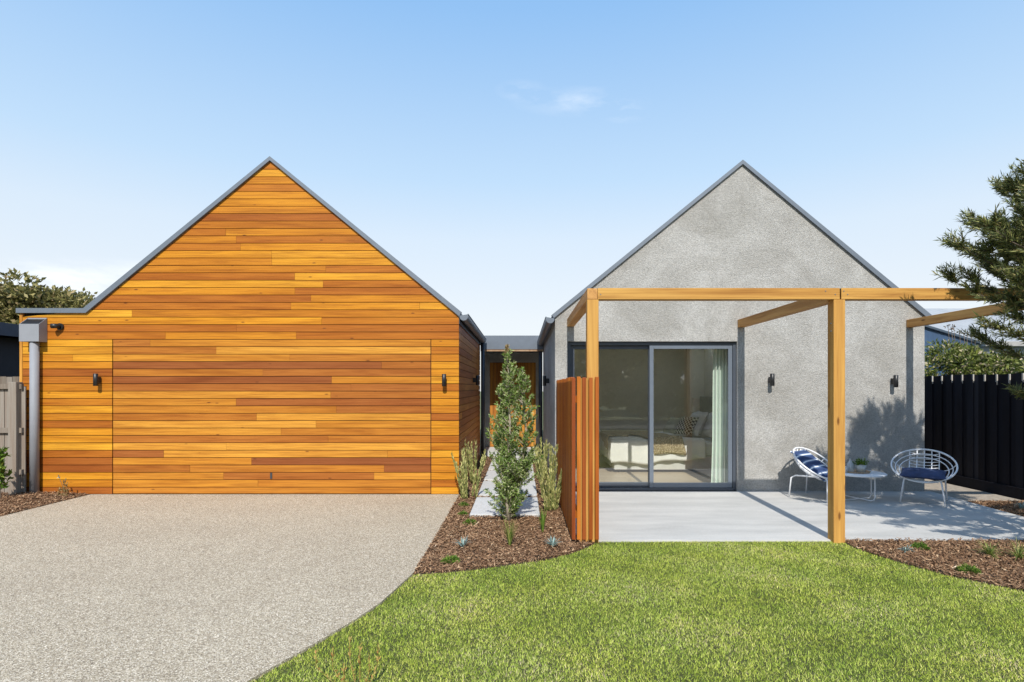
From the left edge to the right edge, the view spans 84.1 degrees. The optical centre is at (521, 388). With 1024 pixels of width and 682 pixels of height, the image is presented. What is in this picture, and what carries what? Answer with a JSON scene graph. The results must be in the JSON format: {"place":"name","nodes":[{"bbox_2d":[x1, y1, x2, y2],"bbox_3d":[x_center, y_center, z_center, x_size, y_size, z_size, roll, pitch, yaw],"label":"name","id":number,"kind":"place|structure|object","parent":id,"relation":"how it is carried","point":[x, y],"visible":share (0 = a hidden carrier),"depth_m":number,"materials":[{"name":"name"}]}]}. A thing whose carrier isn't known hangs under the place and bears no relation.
{"place":"outdoors","nodes":[
{"label":"outdoors","id":0,"kind":"place"},
{"bbox_2d":[0,322,19,376],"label":"navy house","id":1,"kind":"structure","parent":0,"point":[9,351],"depth_m":11.48,"materials":[{"name":"blue paint"}]},
{"bbox_2d":[0,491,89,515],"bbox_3d":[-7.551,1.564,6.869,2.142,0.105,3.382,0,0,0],"label":"bark mulch","id":2,"kind":"object","parent":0,"point":[44,500],"visible":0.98,"depth_m":7.98,"materials":[{"name":"brown wood"}]},
{"bbox_2d":[0,447,12,499],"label":"leafy bush","id":3,"kind":"object","parent":2,"relation":"on","point":[3,483],"visible":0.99,"depth_m":8.04,"materials":[{"name":"green plant"}]},
{"bbox_2d":[0,382,25,496],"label":"grey side fence","id":4,"kind":"object","parent":2,"relation":"on","point":[13,416],"visible":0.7,"depth_m":8.43,"materials":[{"name":"grey wood"}]},
{"bbox_2d":[57,475,69,495],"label":"plant","id":5,"kind":"object","parent":2,"relation":"on","point":[64,490],"depth_m":8.31,"materials":[{"name":"brown plant"}]},
{"bbox_2d":[0,494,459,681],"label":"driveway","id":6,"kind":"structure","parent":0,"point":[171,587],"depth_m":4.80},
{"bbox_2d":[413,456,594,574],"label":"bark mulch","id":7,"kind":"object","parent":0,"point":[484,557],"visible":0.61,"depth_m":5.98,"materials":[{"name":"brown wood"}]},
{"bbox_2d":[440,555,460,563],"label":"ground cover plant","id":8,"kind":"object","parent":7,"relation":"on","point":[452,557],"visible":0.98,"depth_m":5.21,"materials":[{"name":"green plant"}]},
{"bbox_2d":[457,510,467,515],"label":"ground cover plant","id":9,"kind":"object","parent":7,"relation":"on","point":[463,513],"visible":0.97,"depth_m":7.15,"materials":[{"name":"green plant"}]},
{"bbox_2d":[455,537,470,547],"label":"blue succulent","id":10,"kind":"object","parent":7,"relation":"on","point":[462,543],"visible":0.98,"depth_m":5.71,"materials":[{"name":"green plant"}]},
{"bbox_2d":[458,501,468,506],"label":"ground cover plant","id":11,"kind":"object","parent":7,"relation":"on","point":[461,504],"visible":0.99,"depth_m":7.69,"materials":[{"name":"green plant"}]},
{"bbox_2d":[451,447,486,499],"bbox_3d":[-0.763,1.230,8.218,0.387,0.764,0.423,0,0,28],"label":"variegated plant","id":12,"kind":"object","parent":7,"relation":"on","point":[463,469],"visible":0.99,"depth_m":8.21,"materials":[{"name":"green plant"}]},
{"bbox_2d":[463,518,476,524],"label":"ground cover plant","id":13,"kind":"object","parent":7,"relation":"on","point":[469,520],"visible":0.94,"depth_m":6.68,"materials":[{"name":"green plant"}]},
{"bbox_2d":[464,439,485,483],"bbox_3d":[-0.819,1.218,9.615,0.496,0.788,0.341,0,0,-33],"label":"variegated plant","id":14,"kind":"object","parent":7,"relation":"on","point":[470,462],"visible":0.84,"depth_m":9.58,"materials":[{"name":"green plant"}]},
{"bbox_2d":[470,497,539,516],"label":"stepping slab","id":15,"kind":"structure","parent":7,"relation":"on","point":[482,507],"depth_m":7.42,"materials":[{"name":"grey concrete"}]},
{"bbox_2d":[478,481,536,496],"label":"stepping slab","id":16,"kind":"structure","parent":7,"relation":"on","point":[530,486],"depth_m":8.89,"materials":[{"name":"grey concrete"}]},
{"bbox_2d":[484,470,534,480],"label":"stepping slab","id":17,"kind":"structure","parent":7,"relation":"on","point":[490,475],"depth_m":10.22,"materials":[{"name":"grey concrete"}]},
{"bbox_2d":[499,518,521,544],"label":"grass tuft","id":18,"kind":"object","parent":7,"relation":"on","point":[509,535],"visible":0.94,"depth_m":5.76,"materials":[{"name":"green plant"}]},
{"bbox_2d":[488,461,532,469],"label":"stepping slab","id":19,"kind":"structure","parent":7,"relation":"on","point":[491,467],"depth_m":11.32,"materials":[{"name":"grey concrete"}]},
{"bbox_2d":[485,447,538,455],"bbox_3d":[-0.225,1.565,13.790,1.350,0.170,0.980,0,0,0],"label":"entry porch","id":20,"kind":"object","parent":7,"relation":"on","point":[490,449],"visible":0.2,"depth_m":13.48,"materials":[{"name":"grey concrete"}]},
{"bbox_2d":[484,344,543,520],"bbox_3d":[-0.098,0.549,6.856,0.761,2.173,0.651,0,0,0],"label":"young shrub","id":21,"kind":"object","parent":7,"relation":"on","point":[512,475],"visible":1,"depth_m":6.81,"materials":[{"name":"green plant"}]},
{"bbox_2d":[535,507,546,531],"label":"grass tuft","id":22,"kind":"object","parent":7,"relation":"on","point":[542,521],"visible":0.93,"depth_m":6.32,"materials":[{"name":"green plant"}]},
{"bbox_2d":[533,437,549,479],"bbox_3d":[0.337,1.241,10.039,0.309,0.742,0.501,0,0,0],"label":"variegated plant","id":23,"kind":"object","parent":7,"relation":"on","point":[545,454],"visible":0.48,"depth_m":9.93,"materials":[{"name":"green plant"}]},
{"bbox_2d":[534,444,557,497],"bbox_3d":[0.378,1.192,8.194,0.425,0.839,0.428,0,0,0],"label":"variegated plant","id":24,"kind":"object","parent":7,"relation":"on","point":[552,466],"visible":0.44,"depth_m":8.11,"materials":[{"name":"green plant"}]},
{"bbox_2d":[536,461,561,511],"bbox_3d":[0.401,1.266,7.412,0.403,0.691,0.381,0,0,37],"label":"variegated plant","id":25,"kind":"object","parent":7,"relation":"on","point":[552,503],"visible":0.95,"depth_m":7.38,"materials":[{"name":"green plant"}]},
{"bbox_2d":[546,536,559,546],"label":"blue succulent","id":26,"kind":"object","parent":7,"relation":"on","point":[552,542],"visible":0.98,"depth_m":5.73,"materials":[{"name":"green plant"}]},
{"bbox_2d":[556,377,598,541],"bbox_3d":[0.660,0.755,7.207,0.280,1.750,2.698,0,0,0],"label":"slatted screen","id":27,"kind":"object","parent":7,"relation":"on","point":[567,399],"visible":0.9,"depth_m":5.86,"materials":[{"name":"brown wood"}]},
{"bbox_2d":[459,391,548,493],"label":"ground","id":28,"kind":"structure","parent":0,"point":[480,426],"depth_m":26.16,"materials":[{"name":"brown soil"}]},
{"bbox_2d":[0,376,19,383],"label":"paling fence","id":29,"kind":"object","parent":28,"relation":"on","point":[4,379],"visible":0.11,"depth_m":9.60,"materials":[{"name":"beige wood"}]},
{"bbox_2d":[0,268,97,323],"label":"broad tree","id":30,"kind":"object","parent":28,"relation":"on","point":[13,297],"visible":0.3,"depth_m":22.95,"materials":[{"name":"green plant"}]},
{"bbox_2d":[16,156,485,493],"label":"timber house","id":31,"kind":"structure","parent":28,"relation":"on","point":[269,325],"depth_m":8.56,"materials":[{"name":"brown wood"}]},
{"bbox_2d":[19,318,46,495],"bbox_3d":[-7.294,0.271,8.479,0.292,2.659,0.150,0,0,0],"label":"downpipe","id":32,"kind":"object","parent":31,"relation":"attached to","point":[33,332],"visible":0.88,"depth_m":8.43,"materials":[{"name":"grey metal"}]},
{"bbox_2d":[50,323,63,329],"bbox_3d":[-6.962,-0.927,8.499,0.108,0.100,0.164,0,0,25],"label":"security camera","id":33,"kind":"object","parent":31,"relation":"attached to","point":[59,326],"visible":1,"depth_m":8.48,"materials":[{"name":"black metal"}]},
{"bbox_2d":[93,374,100,385],"bbox_3d":[-6.358,-0.126,8.499,0.064,0.184,0.116,0,0,0],"label":"wall light","id":34,"kind":"object","parent":31,"relation":"attached to","point":[96,379],"visible":1,"depth_m":8.46,"materials":[{"name":"black metal"}]},
{"bbox_2d":[113,340,430,492],"bbox_3d":[-3.767,0.428,8.574,4.788,2.320,0.025,0,0,0],"label":"garage door","id":35,"kind":"structure","parent":31,"relation":"in","point":[123,350],"depth_m":8.56,"materials":[{"name":"brown wood"}]},
{"bbox_2d":[442,374,445,385],"bbox_3d":[-1.157,-0.120,8.499,0.064,0.184,0.116,0,0,0],"label":"wall light","id":36,"kind":"object","parent":31,"relation":"attached to","point":[443,379],"visible":1,"depth_m":8.45,"materials":[{"name":"black metal"}]},
{"bbox_2d":[473,375,478,384],"bbox_3d":[-0.883,-0.156,11.000,0.116,0.184,0.064,0,0,0],"label":"wall light","id":37,"kind":"object","parent":31,"relation":"attached to","point":[476,379],"visible":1,"depth_m":10.98,"materials":[{"name":"black metal"}]},
{"bbox_2d":[480,336,543,446],"bbox_3d":[-0.217,0.198,16.490,1.441,2.804,7.020,0,0,0],"label":"entry link","id":38,"kind":"object","parent":28,"relation":"on","point":[525,353],"visible":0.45,"depth_m":14.30,"materials":[{"name":"grey metal"}]},
{"bbox_2d":[490,362,535,446],"bbox_3d":[-0.221,0.415,14.328,1.158,2.130,0.144,0,0,0],"label":"front door","id":39,"kind":"structure","parent":38,"relation":"in","point":[495,367],"depth_m":14.33,"materials":[{"name":"brown wood"}]},
{"bbox_2d":[537,160,930,490],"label":"rendered house","id":40,"kind":"structure","parent":28,"relation":"on","point":[742,224],"depth_m":8.56,"materials":[{"name":"grey paint"}]},
{"bbox_2d":[543,376,548,385],"bbox_3d":[0.444,-0.133,10.300,0.116,0.184,0.064,0,0,0],"label":"wall light","id":41,"kind":"object","parent":40,"relation":"attached to","point":[545,380],"visible":1,"depth_m":10.28,"materials":[{"name":"black metal"}]},
{"bbox_2d":[568,342,735,490],"bbox_3d":[1.975,0.425,8.660,2.555,2.257,0.140,0,0,0],"label":"sliding door","id":42,"kind":"structure","parent":40,"relation":"in","point":[730,485],"depth_m":8.62,"materials":[{"name":"grey metal"}]},
{"bbox_2d":[599,396,712,471],"bbox_3d":[2.743,0.860,11.197,2.275,1.380,1.835,0,0,0],"label":"bed","id":43,"kind":"object","parent":40,"relation":"on","point":[621,453],"visible":0.44,"depth_m":10.41,"materials":[{"name":"white fabric"}]},
{"bbox_2d":[600,430,628,449],"bbox_3d":[1.861,1.013,11.373,0.637,0.276,1.567,0,0,13],"label":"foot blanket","id":44,"kind":"object","parent":43,"relation":"on","point":[605,434],"visible":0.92,"depth_m":11.17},
{"bbox_2d":[617,430,686,454],"bbox_3d":[2.470,1.043,11.181,0.627,0.355,1.967,0,0,-13],"label":"knitted throw","id":45,"kind":"object","parent":43,"relation":"on","point":[664,443],"visible":0.81,"depth_m":10.32,"materials":[{"name":"beige fabric"}]},
{"bbox_2d":[663,417,679,433],"bbox_3d":[3.050,0.750,11.450,0.159,0.380,0.400,36,-11,-15],"label":"pillow","id":46,"kind":"object","parent":43,"relation":"on","point":[671,425],"visible":0.8,"depth_m":11.36,"materials":[{"name":"grey fabric"}]},
{"bbox_2d":[674,416,698,435],"bbox_3d":[3.200,0.730,11.020,0.169,0.420,0.440,36,-17,-25],"label":"pillow","id":47,"kind":"object","parent":43,"relation":"on","point":[685,425],"visible":1,"depth_m":10.92,"materials":[{"name":"fabric"}]},
{"bbox_2d":[690,413,707,435],"bbox_3d":[3.400,0.700,11.100,0.190,0.480,0.620,28,-4,-7],"label":"pillow","id":48,"kind":"object","parent":43,"relation":"on","point":[700,423],"visible":0.58,"depth_m":10.84,"materials":[{"name":"white fabric"}]},
{"bbox_2d":[695,411,708,433],"bbox_3d":[3.600,0.700,11.550,0.190,0.500,0.660,22,0,0],"label":"pillow","id":49,"kind":"object","parent":43,"relation":"on","point":[699,412],"visible":0.09,"depth_m":11.38,"materials":[{"name":"white fabric"}]},
{"bbox_2d":[701,412,712,437],"bbox_3d":[3.620,0.700,10.780,0.190,0.500,0.660,22,0,0],"label":"pillow","id":50,"kind":"object","parent":43,"relation":"on","point":[707,429],"visible":0.46,"depth_m":10.74,"materials":[{"name":"white fabric"}]},
{"bbox_2d":[711,349,726,481],"bbox_3d":[3.135,0.330,8.920,0.311,2.360,0.072,0,0,0],"label":"curtain","id":51,"kind":"object","parent":40,"relation":"hanging from","point":[719,447],"visible":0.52,"depth_m":8.92,"materials":[{"name":"white fabric"}]},
{"bbox_2d":[768,374,774,385],"bbox_3d":[3.744,-0.126,8.499,0.064,0.184,0.116,0,0,0],"label":"wall light","id":52,"kind":"object","parent":40,"relation":"attached to","point":[771,379],"visible":1,"depth_m":8.45,"materials":[{"name":"black metal"}]},
{"bbox_2d":[891,375,897,386],"bbox_3d":[5.588,-0.104,8.499,0.064,0.184,0.116,0,0,0],"label":"wall light","id":53,"kind":"object","parent":40,"relation":"attached to","point":[894,380],"visible":1,"depth_m":8.46,"materials":[{"name":"black metal"}]},
{"bbox_2d":[925,338,1007,375],"bbox_3d":[7.938,0.401,10.326,1.504,2.701,1.634,0,0,-36],"label":"hedge shrub","id":54,"kind":"object","parent":28,"relation":"on","point":[957,359],"visible":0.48,"depth_m":10.13,"materials":[{"name":"green plant"}]},
{"bbox_2d":[944,324,975,345],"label":"seed head stalks","id":55,"kind":"object","parent":54,"relation":"attached to","point":[952,328],"visible":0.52,"depth_m":10.60,"materials":[{"name":"grey plant"}]},
{"bbox_2d":[924,308,1023,375],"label":"blue house","id":56,"kind":"structure","parent":28,"relation":"on","point":[934,332],"depth_m":13.36,"materials":[{"name":"grey metal"}]},
{"bbox_2d":[925,373,1023,499],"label":"black fence","id":57,"kind":"object","parent":28,"relation":"on","point":[974,426],"visible":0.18,"depth_m":8.94,"materials":[{"name":"black wood"}]},
{"bbox_2d":[969,348,1023,374],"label":"hedge shrub","id":58,"kind":"object","parent":28,"relation":"on","point":[1012,366],"visible":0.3,"depth_m":9.59,"materials":[{"name":"green plant"}]},
{"bbox_2d":[0,0,1023,390],"label":"sky","id":59,"kind":"structure","parent":0,"point":[508,154],"materials":[{"name":"blue"}]},
{"bbox_2d":[252,539,1023,681],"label":"lawn","id":60,"kind":"structure","parent":0,"point":[654,677],"depth_m":3.84,"materials":[{"name":"green plant"}]},
{"bbox_2d":[313,633,380,681],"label":"dry weed","id":61,"kind":"object","parent":60,"relation":"on","point":[345,667],"visible":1,"depth_m":3.04,"materials":[{"name":"plant"}]},
{"bbox_2d":[692,398,699,434],"bbox_3d":[3.760,0.610,12.200,0.200,0.780,0.200,0,0,0],"label":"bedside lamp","id":62,"kind":"object","parent":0,"point":[695,404],"visible":0.38,"depth_m":12.12,"materials":[{"name":"grey wood"}]},
{"bbox_2d":[576,491,1023,541],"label":"patio","id":63,"kind":"structure","parent":0,"point":[699,516],"depth_m":6.95,"materials":[{"name":"concrete"}]},
{"bbox_2d":[567,288,1022,542],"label":"pergola","id":64,"kind":"object","parent":63,"relation":"on","point":[833,299],"visible":0.97,"depth_m":5.92,"materials":[{"name":"brown wood"}]},
{"bbox_2d":[788,447,827,502],"bbox_3d":[4.202,1.216,8.098,0.774,0.712,0.556,0,0,-38],"label":"wire chair","id":65,"kind":"object","parent":63,"relation":"on","point":[800,464],"visible":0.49,"depth_m":8.03,"materials":[{"name":"white metal"}]},
{"bbox_2d":[790,449,827,481],"bbox_3d":[4.188,1.095,8.116,0.466,0.074,0.615,0,38,-38],"label":"seat cushion","id":66,"kind":"object","parent":65,"relation":"on","point":[807,459],"visible":0.82,"depth_m":8.07,"materials":[{"name":"blue fabric"}]},
{"bbox_2d":[845,470,887,500],"bbox_3d":[4.732,1.377,8.000,0.720,0.383,0.720,0,0,0],"label":"side table","id":67,"kind":"object","parent":63,"relation":"on","point":[873,474],"visible":0.49,"depth_m":7.79,"materials":[{"name":"white metal"}]},
{"bbox_2d":[848,469,870,473],"bbox_3d":[4.722,1.174,8.020,0.370,0.024,0.370,0,0,0],"label":"tray","id":68,"kind":"object","parent":67,"relation":"on","point":[866,472],"visible":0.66,"depth_m":7.87,"materials":[{"name":"wicker"}]},
{"bbox_2d":[846,458,853,471],"bbox_3d":[4.647,1.087,8.020,0.096,0.180,0.096,0,0,0],"label":"bottle","id":69,"kind":"object","parent":68,"relation":"on","point":[850,464],"visible":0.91,"depth_m":7.99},
{"bbox_2d":[852,457,868,471],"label":"potted plant","id":70,"kind":"object","parent":68,"relation":"on","point":[860,465],"visible":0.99,"depth_m":7.95,"materials":[{"name":"green plant"}]},
{"bbox_2d":[890,449,958,506],"bbox_3d":[5.579,1.218,7.878,0.774,0.712,0.556,0,0,38],"label":"wire chair","id":71,"kind":"object","parent":63,"relation":"on","point":[924,465],"visible":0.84,"depth_m":7.95,"materials":[{"name":"white metal"}]},
{"bbox_2d":[900,468,946,479],"bbox_3d":[5.518,1.172,7.801,0.516,0.089,0.417,0,8,38],"label":"seat cushion","id":72,"kind":"object","parent":71,"relation":"on","point":[927,473],"visible":1,"depth_m":7.71,"materials":[{"name":"blue fabric"}]},
{"bbox_2d":[845,499,1023,590],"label":"bark mulch","id":73,"kind":"object","parent":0,"point":[959,550],"visible":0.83,"depth_m":5.45,"materials":[{"name":"brown wood"}]},
{"bbox_2d":[898,544,913,551],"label":"blue succulent","id":74,"kind":"object","parent":73,"relation":"on","point":[905,549],"visible":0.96,"depth_m":5.57,"materials":[{"name":"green plant"}]},
{"bbox_2d":[910,541,929,550],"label":"ground cover plant","id":75,"kind":"object","parent":73,"relation":"on","point":[921,545],"visible":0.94,"depth_m":5.65,"materials":[{"name":"green plant"}]},
{"bbox_2d":[955,563,980,574],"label":"ground cover plant","id":76,"kind":"object","parent":73,"relation":"on","point":[963,567],"visible":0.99,"depth_m":4.93,"materials":[{"name":"green plant"}]},
{"bbox_2d":[929,158,1023,399],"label":"needle leaved tree","id":77,"kind":"object","parent":73,"relation":"on","point":[1005,236],"visible":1,"depth_m":5.16,"materials":[{"name":"green plant"}]},
{"bbox_2d":[968,542,1002,559],"bbox_3d":[4.474,1.532,5.425,0.338,0.160,0.347,0,0,0],"label":"grass tuft","id":78,"kind":"object","parent":73,"relation":"on","point":[989,551],"visible":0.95,"depth_m":5.41,"materials":[{"name":"green plant"}]},
{"bbox_2d":[1000,538,1023,559],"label":"grass tuft","id":79,"kind":"object","parent":73,"relation":"on","point":[1019,554],"visible":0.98,"depth_m":5.34,"materials":[{"name":"green plant"}]},
{"bbox_2d":[1013,501,1023,509],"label":"blue succulent","id":80,"kind":"object","parent":73,"relation":"on","point":[1020,506],"visible":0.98,"depth_m":7.48,"materials":[{"name":"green plant"}]},
{"bbox_2d":[925,479,1022,501],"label":"side path","id":81,"kind":"structure","parent":0,"point":[961,493],"depth_m":8.62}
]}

